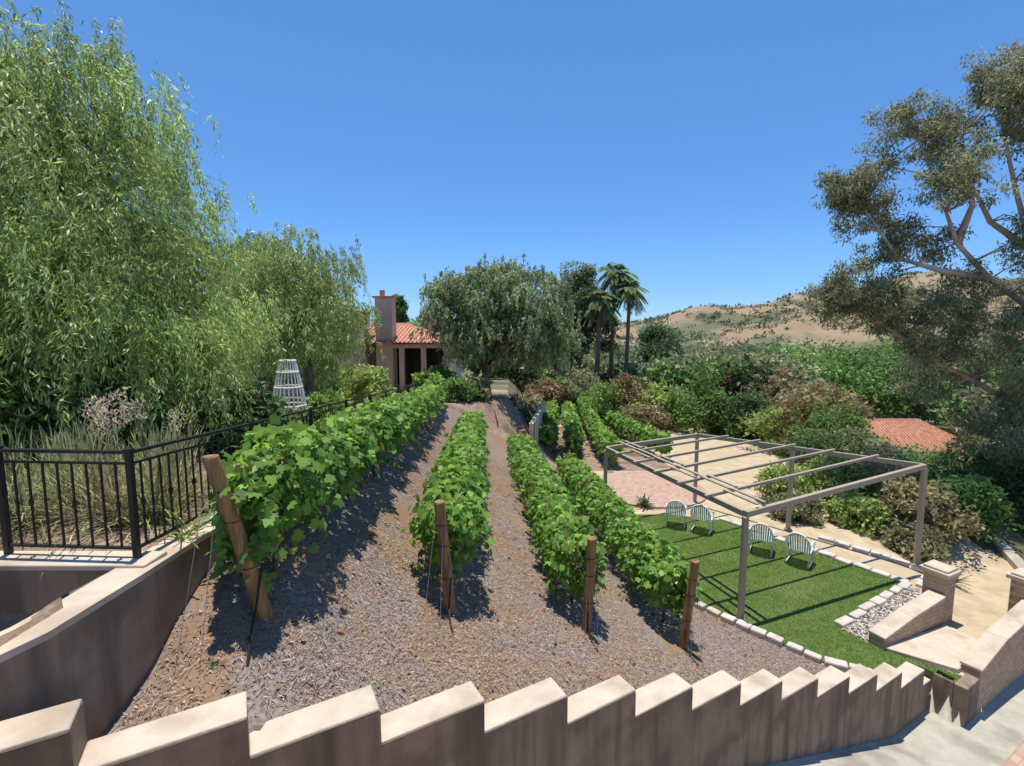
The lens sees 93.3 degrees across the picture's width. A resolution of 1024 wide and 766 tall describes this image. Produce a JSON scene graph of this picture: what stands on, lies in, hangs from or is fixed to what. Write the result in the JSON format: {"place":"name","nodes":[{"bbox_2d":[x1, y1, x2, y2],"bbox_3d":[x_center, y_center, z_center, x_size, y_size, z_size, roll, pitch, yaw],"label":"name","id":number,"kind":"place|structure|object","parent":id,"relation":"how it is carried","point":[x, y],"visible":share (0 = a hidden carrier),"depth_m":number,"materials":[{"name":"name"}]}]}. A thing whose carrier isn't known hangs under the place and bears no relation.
{"place":"outdoors","nodes":[
{"label":"outdoors","id":0,"kind":"place"},
{"bbox_2d":[0,421,109,543],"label":"ornamental grass","id":1,"kind":"object","parent":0,"point":[23,502],"depth_m":5.03,"materials":[{"name":"green plant"}]},
{"bbox_2d":[4,422,140,514],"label":"ornamental grass","id":2,"kind":"object","parent":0,"point":[51,454],"depth_m":5.66,"materials":[{"name":"green plant"}]},
{"bbox_2d":[6,411,138,492],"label":"ornamental grass","id":3,"kind":"object","parent":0,"point":[77,433],"depth_m":6.54,"materials":[{"name":"green plant"}]},
{"bbox_2d":[7,423,147,543],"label":"ornamental grass","id":4,"kind":"object","parent":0,"point":[70,456],"depth_m":5.36,"materials":[{"name":"green plant"}]},
{"bbox_2d":[80,390,192,440],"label":"grass plumes","id":5,"kind":"object","parent":4,"relation":"attached to","point":[101,410],"depth_m":5.75,"materials":[{"name":"beige plant"}]},
{"bbox_2d":[96,412,222,507],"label":"ornamental grass","id":6,"kind":"object","parent":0,"point":[144,452],"depth_m":6.42,"materials":[{"name":"green plant"}]},
{"bbox_2d":[123,415,232,513],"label":"ornamental grass","id":7,"kind":"object","parent":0,"point":[181,464],"depth_m":5.99,"materials":[{"name":"green plant"}]},
{"bbox_2d":[0,272,1023,765],"bbox_3d":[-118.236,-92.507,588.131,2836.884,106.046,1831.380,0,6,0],"label":"ground","id":8,"kind":"structure","parent":0,"point":[992,734],"depth_m":7.93,"materials":[{"name":"brown gravel"}]},
{"bbox_2d":[0,354,101,481],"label":"green shrub","id":9,"kind":"object","parent":8,"relation":"on","point":[8,393],"visible":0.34,"depth_m":7.29,"materials":[{"name":"green plant"}]},
{"bbox_2d":[0,551,166,613],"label":"planter wall","id":10,"kind":"structure","parent":8,"relation":"on","point":[24,589],"depth_m":4.09,"materials":[{"name":"paint"}]},
{"bbox_2d":[3,374,185,475],"bbox_3d":[-6.907,0.722,8.322,2.422,1.852,2.688,0,6,0],"label":"green shrub","id":11,"kind":"object","parent":8,"relation":"on","point":[72,405],"visible":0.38,"depth_m":7.67,"materials":[{"name":"green plant"}]},
{"bbox_2d":[0,422,192,579],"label":"ornamental grass","id":12,"kind":"object","parent":8,"relation":"on","point":[107,486],"depth_m":5.07,"materials":[{"name":"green plant"}]},
{"bbox_2d":[0,500,249,741],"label":"retaining wall","id":13,"kind":"structure","parent":8,"relation":"on","point":[96,645],"depth_m":3.63,"materials":[{"name":"paint"}]},
{"bbox_2d":[0,381,426,557],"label":"wrought iron fence","id":14,"kind":"object","parent":13,"relation":"on","point":[9,545],"visible":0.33,"depth_m":4.22,"materials":[{"name":"black metal"}]},
{"bbox_2d":[37,421,215,553],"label":"ornamental grass","id":15,"kind":"object","parent":8,"relation":"on","point":[157,499],"depth_m":5.19,"materials":[{"name":"green plant"}]},
{"bbox_2d":[0,0,331,468],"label":"willow tree","id":16,"kind":"object","parent":8,"relation":"on","point":[74,271],"visible":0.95,"depth_m":8.13,"materials":[{"name":"green plant"}]},
{"bbox_2d":[144,500,216,548],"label":"daylily plant","id":17,"kind":"object","parent":8,"relation":"on","point":[178,533],"visible":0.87,"depth_m":4.75,"materials":[{"name":"green plant"}]},
{"bbox_2d":[169,377,304,457],"bbox_3d":[-5.423,0.743,9.708,2.134,1.753,2.533,2,6,21],"label":"green shrub","id":18,"kind":"object","parent":8,"relation":"on","point":[264,408],"visible":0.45,"depth_m":9.50,"materials":[{"name":"green plant"}]},
{"bbox_2d":[194,232,338,401],"bbox_3d":[-12.176,-2.960,23.692,7.062,8.501,7.534,-5,8,-42],"label":"oak tree","id":19,"kind":"object","parent":8,"relation":"on","point":[270,388],"visible":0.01,"depth_m":23.55,"materials":[{"name":"green plant"}]},
{"bbox_2d":[273,359,308,425],"bbox_3d":[-6.000,0.336,13.005,1.034,1.921,1.023,0,6,0],"label":"white garden obelisk","id":20,"kind":"object","parent":8,"relation":"on","point":[277,386],"visible":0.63,"depth_m":12.78,"materials":[{"name":"paint"}]},
{"bbox_2d":[197,219,386,396],"bbox_3d":[-7.897,-1.984,16.836,7.678,6.844,6.134,5,7,38],"label":"peppermint tree","id":21,"kind":"object","parent":8,"relation":"on","point":[307,294],"visible":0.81,"depth_m":15.61,"materials":[{"name":"green plant"}]},
{"bbox_2d":[174,372,447,674],"bbox_3d":[-2.970,0.875,13.343,1.445,2.742,19.151,0,6,-3],"label":"grapevine row","id":22,"kind":"object","parent":8,"relation":"on","point":[321,458],"visible":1,"depth_m":4.94,"materials":[{"name":"green plant"}]},
{"bbox_2d":[288,385,357,423],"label":"green shrub","id":23,"kind":"object","parent":8,"relation":"on","point":[318,400],"visible":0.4,"depth_m":13.32,"materials":[{"name":"green plant"}]},
{"bbox_2d":[313,360,362,398],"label":"green shrub","id":24,"kind":"object","parent":8,"relation":"on","point":[335,384],"visible":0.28,"depth_m":23.43,"materials":[{"name":"green plant"}]},
{"bbox_2d":[339,362,396,403],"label":"green shrub","id":25,"kind":"object","parent":8,"relation":"on","point":[364,382],"visible":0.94,"depth_m":21.63,"materials":[{"name":"green plant"}]},
{"bbox_2d":[275,298,461,395],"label":"walls","id":26,"kind":"structure","parent":8,"relation":"on","point":[387,308],"depth_m":33.33,"materials":[{"name":"paint"}]},
{"bbox_2d":[282,348,443,386],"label":"windows","id":27,"kind":"structure","parent":26,"relation":"attached to","point":[413,360],"depth_m":34.97,"materials":[{"name":"black glass"}]},
{"bbox_2d":[343,290,448,342],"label":"roof","id":28,"kind":"structure","parent":26,"relation":"on","point":[404,331],"depth_m":33.98,"materials":[{"name":"tile"}]},
{"bbox_2d":[392,293,410,323],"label":"cypress tree","id":29,"kind":"object","parent":8,"relation":"on","point":[402,308],"visible":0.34,"depth_m":41.26,"materials":[{"name":"green plant"}]},
{"bbox_2d":[392,315,449,392],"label":"veranda posts","id":30,"kind":"object","parent":8,"relation":"on","point":[401,347],"visible":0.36,"depth_m":33.24,"materials":[{"name":"paint"}]},
{"bbox_2d":[411,365,457,386],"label":"green shrub","id":31,"kind":"object","parent":8,"relation":"on","point":[424,374],"visible":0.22,"depth_m":26.84,"materials":[{"name":"green plant"}]},
{"bbox_2d":[400,410,495,632],"bbox_3d":[-1.297,2.016,12.829,1.483,2.430,14.258,0,6,-3],"label":"grapevine row","id":32,"kind":"object","parent":8,"relation":"on","point":[451,506],"visible":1,"depth_m":6.88,"materials":[{"name":"green plant"}]},
{"bbox_2d":[444,375,478,402],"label":"green shrub","id":33,"kind":"object","parent":8,"relation":"on","point":[461,390],"visible":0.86,"depth_m":24.07,"materials":[{"name":"green plant"}]},
{"bbox_2d":[0,672,930,765],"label":"stepped stucco wall","id":34,"kind":"structure","parent":8,"relation":"on","point":[767,727],"depth_m":5.06,"materials":[{"name":"beige paint"}]},
{"bbox_2d":[0,661,930,765],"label":"wall caps","id":35,"kind":"object","parent":34,"relation":"attached to","point":[115,748],"depth_m":4.00,"materials":[{"name":"paint"}]},
{"bbox_2d":[114,423,826,732],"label":"wood chip mulch","id":36,"kind":"object","parent":8,"relation":"on","point":[329,652],"visible":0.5,"depth_m":6.13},
{"bbox_2d":[210,458,752,699],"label":"fallen leaves","id":37,"kind":"object","parent":36,"relation":"on","point":[222,662],"visible":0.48,"depth_m":6.67,"materials":[{"name":"brown plant"}]},
{"bbox_2d":[462,373,493,400],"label":"olive shrub","id":38,"kind":"object","parent":8,"relation":"on","point":[483,383],"visible":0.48,"depth_m":25.38,"materials":[{"name":"green plant"}]},
{"bbox_2d":[408,252,587,396],"bbox_3d":[-0.805,-3.139,27.910,10.367,8.624,7.274,0,6,0],"label":"pepper tree","id":39,"kind":"object","parent":8,"relation":"on","point":[483,324],"visible":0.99,"depth_m":26.62,"materials":[{"name":"green plant"}]},
{"bbox_2d":[490,384,534,437],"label":"brick garden steps","id":40,"kind":"structure","parent":8,"relation":"on","point":[522,430],"depth_m":25.51,"materials":[{"name":"grey brick"}]},
{"bbox_2d":[508,392,543,416],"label":"dry shrub","id":41,"kind":"object","parent":8,"relation":"on","point":[534,403],"visible":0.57,"depth_m":30.16,"materials":[{"name":"beige plant"}]},
{"bbox_2d":[529,402,545,443],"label":"garden wall","id":42,"kind":"structure","parent":8,"relation":"on","point":[538,416],"depth_m":25.86,"materials":[{"name":"paint"}]},
{"bbox_2d":[524,377,564,406],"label":"red leaf shrub","id":43,"kind":"object","parent":8,"relation":"on","point":[547,388],"visible":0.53,"depth_m":40.18,"materials":[{"name":"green plant"}]},
{"bbox_2d":[539,399,560,450],"bbox_3d":[2.607,2.556,32.973,1.502,2.244,14.372,1,6,6],"label":"grapevine row","id":44,"kind":"object","parent":8,"relation":"on","point":[552,408],"visible":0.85,"depth_m":27.01,"materials":[{"name":"green plant"}]},
{"bbox_2d":[504,432,608,650],"bbox_3d":[0.751,2.963,14.208,1.557,2.505,14.176,0,6,-3],"label":"grapevine row","id":45,"kind":"object","parent":8,"relation":"on","point":[546,497],"visible":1,"depth_m":8.98,"materials":[{"name":"green plant"}]},
{"bbox_2d":[560,400,588,453],"bbox_3d":[4.033,2.746,33.102,1.482,1.838,13.643,0,6,4],"label":"grapevine row","id":46,"kind":"object","parent":8,"relation":"on","point":[573,435],"visible":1,"depth_m":29.01,"materials":[{"name":"green plant"}]},
{"bbox_2d":[128,315,1023,470],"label":"distant trees","id":47,"kind":"object","parent":8,"relation":"on","point":[868,376],"visible":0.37,"depth_m":58.35,"materials":[{"name":"green plant"}]},
{"bbox_2d":[551,364,607,414],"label":"olive shrub","id":48,"kind":"object","parent":8,"relation":"on","point":[571,386],"visible":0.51,"depth_m":40.38,"materials":[{"name":"green plant"}]},
{"bbox_2d":[540,259,623,388],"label":"pine tree","id":49,"kind":"object","parent":8,"relation":"on","point":[577,294],"visible":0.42,"depth_m":45.83,"materials":[{"name":"green plant"}]},
{"bbox_2d":[579,290,621,384],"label":"palm tree","id":50,"kind":"object","parent":8,"relation":"on","point":[601,307],"visible":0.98,"depth_m":43.04,"materials":[{"name":"green plant"}]},
{"bbox_2d":[579,402,625,466],"bbox_3d":[5.363,2.831,30.773,1.409,2.187,15.390,0,6,4],"label":"grapevine row","id":51,"kind":"object","parent":8,"relation":"on","point":[601,436],"visible":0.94,"depth_m":27.69,"materials":[{"name":"green plant"}]},
{"bbox_2d":[576,378,633,422],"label":"green shrub","id":52,"kind":"object","parent":8,"relation":"on","point":[594,402],"visible":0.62,"depth_m":37.26,"materials":[{"name":"green plant"}]},
{"bbox_2d":[593,262,639,386],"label":"palm tree","id":53,"kind":"object","parent":8,"relation":"on","point":[615,275],"visible":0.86,"depth_m":44.59,"materials":[{"name":"green plant"}]},
{"bbox_2d":[598,371,653,413],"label":"red leaf shrub","id":54,"kind":"object","parent":8,"relation":"on","point":[636,387],"visible":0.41,"depth_m":37.50,"materials":[{"name":"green plant"}]},
{"bbox_2d":[553,449,703,666],"bbox_3d":[2.653,3.730,14.344,1.525,2.537,12.649,0,6,-3],"label":"grapevine row","id":55,"kind":"object","parent":8,"relation":"on","point":[638,545],"visible":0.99,"depth_m":10.19,"materials":[{"name":"green plant"}]},
{"bbox_2d":[613,280,649,378],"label":"palm tree","id":56,"kind":"object","parent":8,"relation":"on","point":[630,293],"visible":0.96,"depth_m":44.07,"materials":[{"name":"green plant"}]},
{"bbox_2d":[605,410,672,459],"bbox_3d":[7.618,3.006,30.018,1.341,1.955,9.399,-1,6,-7],"label":"grapevine row","id":57,"kind":"object","parent":8,"relation":"on","point":[625,425],"visible":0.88,"depth_m":29.15,"materials":[{"name":"green plant"}]},
{"bbox_2d":[620,402,674,430],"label":"dry shrub","id":58,"kind":"object","parent":8,"relation":"on","point":[656,416],"visible":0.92,"depth_m":34.12,"materials":[{"name":"brown plant"}]},
{"bbox_2d":[625,381,694,430],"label":"green shrub","id":59,"kind":"object","parent":8,"relation":"on","point":[654,399],"visible":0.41,"depth_m":36.06,"materials":[{"name":"green plant"}]},
{"bbox_2d":[633,316,687,362],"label":"pine tree","id":60,"kind":"object","parent":8,"relation":"on","point":[656,332],"visible":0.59,"depth_m":54.98,"materials":[{"name":"green plant"}]},
{"bbox_2d":[660,365,736,434],"bbox_3d":[13.356,1.264,35.123,4.939,5.280,5.958,0,6,0],"label":"magnolia shrub","id":61,"kind":"object","parent":8,"relation":"on","point":[677,404],"visible":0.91,"depth_m":33.87,"materials":[{"name":"green plant"}]},
{"bbox_2d":[703,391,779,439],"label":"magnolia shrub","id":62,"kind":"object","parent":8,"relation":"on","point":[749,402],"visible":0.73,"depth_m":32.27,"materials":[{"name":"green plant"}]},
{"bbox_2d":[718,352,800,398],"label":"red leaf shrub","id":63,"kind":"object","parent":8,"relation":"on","point":[766,383],"visible":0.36,"depth_m":37.00,"materials":[{"name":"green plant"}]},
{"bbox_2d":[727,382,791,440],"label":"olive shrub","id":64,"kind":"object","parent":8,"relation":"on","point":[774,399],"visible":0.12,"depth_m":33.85,"materials":[{"name":"green plant"}]},
{"bbox_2d":[603,433,927,621],"bbox_3d":[6.872,3.530,14.755,6.808,3.144,6.475,-2,6,-22],"label":"pergola","id":65,"kind":"object","parent":8,"relation":"on","point":[790,501],"visible":0.89,"depth_m":13.14,"materials":[{"name":"paint"}]},
{"bbox_2d":[676,581,872,671],"bbox_3d":[4.584,5.119,12.286,1.434,0.191,7.794,-3,6,-24],"label":"stone edging","id":66,"kind":"object","parent":8,"relation":"on","point":[772,638],"visible":0.44,"depth_m":10.03,"materials":[{"name":"white stone"}]},
{"bbox_2d":[735,403,815,458],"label":"green shrub","id":67,"kind":"object","parent":8,"relation":"on","point":[767,425],"visible":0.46,"depth_m":28.82,"materials":[{"name":"green plant"}]},
{"bbox_2d":[748,461,822,500],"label":"flowering shrub","id":68,"kind":"object","parent":8,"relation":"on","point":[799,483],"visible":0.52,"depth_m":17.99,"materials":[{"name":"green plant"}]},
{"bbox_2d":[765,488,827,525],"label":"olive shrub","id":69,"kind":"object","parent":8,"relation":"on","point":[808,512],"visible":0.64,"depth_m":16.27,"materials":[{"name":"green plant"}]},
{"bbox_2d":[595,267,1023,353],"bbox_3d":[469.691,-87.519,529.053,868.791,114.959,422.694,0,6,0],"label":"hill scrub","id":70,"kind":"object","parent":8,"relation":"on","point":[731,312],"visible":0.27,"depth_m":525.15,"materials":[{"name":"plant"}]},
{"bbox_2d":[719,517,911,627],"bbox_3d":[7.375,4.992,13.667,3.586,0.147,5.348,-4,7,-31],"label":"stone edging","id":71,"kind":"object","parent":8,"relation":"on","point":[861,611],"visible":0.77,"depth_m":12.03,"materials":[{"name":"beige stone"}]},
{"bbox_2d":[774,379,877,450],"bbox_3d":[16.467,2.106,26.088,4.568,4.600,5.397,0,6,0],"label":"red leaf shrub","id":72,"kind":"object","parent":8,"relation":"on","point":[809,395],"visible":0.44,"depth_m":25.30,"materials":[{"name":"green plant"}]},
{"bbox_2d":[778,421,880,484],"bbox_3d":[13.448,3.057,21.118,3.667,2.641,3.822,-2,6,-15],"label":"green shrub","id":73,"kind":"object","parent":8,"relation":"on","point":[807,441],"visible":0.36,"depth_m":20.53,"materials":[{"name":"green plant"}]},
{"bbox_2d":[783,392,878,451],"bbox_3d":[15.556,2.524,23.636,3.897,4.032,4.328,-6,8,-44],"label":"green shrub","id":74,"kind":"object","parent":8,"relation":"on","point":[818,418],"visible":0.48,"depth_m":23.28,"materials":[{"name":"green plant"}]},
{"bbox_2d":[794,454,881,499],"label":"flowering shrub","id":75,"kind":"object","parent":8,"relation":"on","point":[834,478],"visible":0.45,"depth_m":17.92,"materials":[{"name":"green plant"}]},
{"bbox_2d":[806,423,897,470],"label":"olive shrub","id":76,"kind":"object","parent":8,"relation":"on","point":[873,440],"visible":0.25,"depth_m":20.54,"materials":[{"name":"green plant"}]},
{"bbox_2d":[820,490,897,537],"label":"flowering shrub","id":77,"kind":"object","parent":8,"relation":"on","point":[857,509],"visible":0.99,"depth_m":15.88,"materials":[{"name":"green plant"}]},
{"bbox_2d":[818,535,923,587],"bbox_3d":[10.060,4.990,13.681,1.409,0.147,2.913,-4,7,-37],"label":"stone edging","id":78,"kind":"object","parent":8,"relation":"on","point":[865,550],"visible":0.66,"depth_m":13.95,"materials":[{"name":"beige stone"}]},
{"bbox_2d":[843,586,921,639],"bbox_3d":[8.822,5.259,11.046,3.547,0.137,0.876,-4,7,-31],"label":"pebble bed","id":79,"kind":"object","parent":8,"relation":"on","point":[887,608],"visible":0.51,"depth_m":11.06,"materials":[{"name":"grey gravel"}]},
{"bbox_2d":[838,444,932,500],"bbox_3d":[14.089,3.603,18.174,3.844,2.587,3.361,2,6,23],"label":"dry shrub","id":80,"kind":"object","parent":8,"relation":"on","point":[880,468],"visible":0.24,"depth_m":17.86,"materials":[{"name":"green plant"}]},
{"bbox_2d":[868,600,944,648],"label":"brick cheek wall","id":81,"kind":"structure","parent":8,"relation":"on","point":[931,618],"depth_m":10.19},
{"bbox_2d":[868,590,945,640],"bbox_3d":[8.401,4.901,10.255,2.064,0.494,0.338,-2,6,-23],"label":"stone coping","id":82,"kind":"object","parent":81,"relation":"on","point":[893,623],"visible":1,"depth_m":10.18,"materials":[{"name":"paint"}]},
{"bbox_2d":[795,37,1023,521],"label":"eucalyptus tree","id":83,"kind":"object","parent":8,"relation":"on","point":[1001,92],"visible":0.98,"depth_m":17.29,"materials":[{"name":"green plant"}]},
{"bbox_2d":[879,518,952,564],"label":"olive shrub","id":84,"kind":"object","parent":8,"relation":"on","point":[901,538],"visible":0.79,"depth_m":14.47,"materials":[{"name":"green plant"}]},
{"bbox_2d":[884,434,963,474],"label":"green shrub","id":85,"kind":"object","parent":8,"relation":"on","point":[927,454],"visible":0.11,"depth_m":22.22,"materials":[{"name":"green plant"}]},
{"bbox_2d":[872,475,985,546],"bbox_3d":[13.249,4.164,15.557,2.793,2.289,2.804,0,6,0],"label":"dry shrub","id":86,"kind":"object","parent":8,"relation":"on","point":[903,504],"visible":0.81,"depth_m":15.37,"materials":[{"name":"brown plant"}]},
{"bbox_2d":[883,624,977,673],"bbox_3d":[9.409,5.539,10.169,3.713,0.490,1.111,-3,7,-27],"label":"stair landing","id":87,"kind":"object","parent":8,"relation":"on","point":[946,647],"visible":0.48,"depth_m":9.75,"materials":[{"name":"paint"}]},
{"bbox_2d":[903,452,966,460],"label":"walls","id":88,"kind":"structure","parent":8,"relation":"on","point":[922,453],"depth_m":43.91,"materials":[{"name":"paint"}]},
{"bbox_2d":[865,419,963,451],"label":"roof","id":89,"kind":"structure","parent":88,"relation":"on","point":[915,431],"depth_m":44.94,"materials":[{"name":"tile"}]},
{"bbox_2d":[922,571,955,624],"bbox_3d":[9.550,5.193,10.892,0.420,1.950,0.420,-3,7,-26],"label":"shaft","id":90,"kind":"object","parent":8,"relation":"on","point":[939,585],"visible":0.21,"depth_m":10.68,"materials":[{"name":"brick"}]},
{"bbox_2d":[919,560,961,579],"bbox_3d":[9.550,4.139,10.783,0.560,0.150,0.560,-3,7,-26],"label":"pillar cap","id":91,"kind":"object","parent":90,"relation":"on","point":[942,569],"depth_m":10.67,"materials":[{"name":"paint"}]},
{"bbox_2d":[932,671,979,726],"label":"retaining wall","id":92,"kind":"structure","parent":8,"relation":"on","point":[963,693],"depth_m":8.90,"materials":[{"name":"paint"}]},
{"bbox_2d":[900,460,1023,542],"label":"green shrub","id":93,"kind":"object","parent":8,"relation":"on","point":[967,491],"visible":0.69,"depth_m":15.65,"materials":[{"name":"green plant"}]},
{"bbox_2d":[928,440,1023,523],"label":"green shrub","id":94,"kind":"object","parent":8,"relation":"on","point":[988,464],"visible":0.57,"depth_m":17.77,"materials":[{"name":"green plant"}]},
{"bbox_2d":[960,508,1023,569],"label":"concrete curb","id":95,"kind":"structure","parent":8,"relation":"on","point":[1012,557],"depth_m":14.94,"materials":[{"name":"beige concrete"}]},
{"bbox_2d":[961,627,1023,715],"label":"brick cheek wall","id":96,"kind":"structure","parent":8,"relation":"on","point":[1002,672],"depth_m":9.50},
{"bbox_2d":[960,598,1023,672],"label":"stone coping","id":97,"kind":"object","parent":96,"relation":"on","point":[980,655],"visible":1,"depth_m":9.50,"materials":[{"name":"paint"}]},
{"bbox_2d":[1001,740,1023,765],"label":"brick paving","id":98,"kind":"structure","parent":8,"relation":"on","point":[1015,757],"depth_m":8.04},
{"bbox_2d":[1007,579,1023,611],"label":"shaft","id":99,"kind":"object","parent":8,"relation":"on","point":[1016,594],"visible":0.14,"depth_m":10.66,"materials":[{"name":"brick"}]},
{"bbox_2d":[1006,567,1023,582],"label":"pillar cap","id":100,"kind":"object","parent":99,"relation":"on","point":[1017,574],"depth_m":10.64,"materials":[{"name":"paint"}]},
{"bbox_2d":[0,0,1023,327],"label":"sky","id":101,"kind":"structure","parent":0,"point":[680,144],"materials":[{"name":"blue"}]},
{"bbox_2d":[600,471,706,508],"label":"round brick patio","id":102,"kind":"structure","parent":0,"point":[628,487],"depth_m":19.67,"materials":[{"name":"pink brick"}]},
{"bbox_2d":[636,514,961,687],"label":"lawn","id":103,"kind":"structure","parent":0,"point":[928,672],"depth_m":12.07,"materials":[{"name":"green plant"}]},
{"bbox_2d":[666,500,686,529],"bbox_3d":[5.438,4.255,16.038,0.649,0.985,0.674,2,6,20],"label":"patio chair","id":104,"kind":"object","parent":103,"relation":"on","point":[675,507],"visible":1,"depth_m":15.80,"materials":[{"name":"white paint"}]},
{"bbox_2d":[690,504,714,535],"bbox_3d":[6.130,4.301,15.595,0.649,0.985,0.675,4,7,34],"label":"patio chair","id":105,"kind":"object","parent":103,"relation":"on","point":[695,516],"visible":1,"depth_m":15.44,"materials":[{"name":"white paint"}]},
{"bbox_2d":[748,523,774,557],"bbox_3d":[7.281,4.455,14.102,0.649,0.985,0.675,4,7,31],"label":"patio chair","id":106,"kind":"object","parent":103,"relation":"on","point":[760,536],"visible":1,"depth_m":13.90,"materials":[{"name":"white paint"}]},
{"bbox_2d":[784,532,815,569],"bbox_3d":[7.976,4.527,13.410,0.649,0.985,0.675,5,8,43],"label":"patio chair","id":107,"kind":"object","parent":103,"relation":"on","point":[798,546],"visible":1,"depth_m":13.24,"materials":[{"name":"white paint"}]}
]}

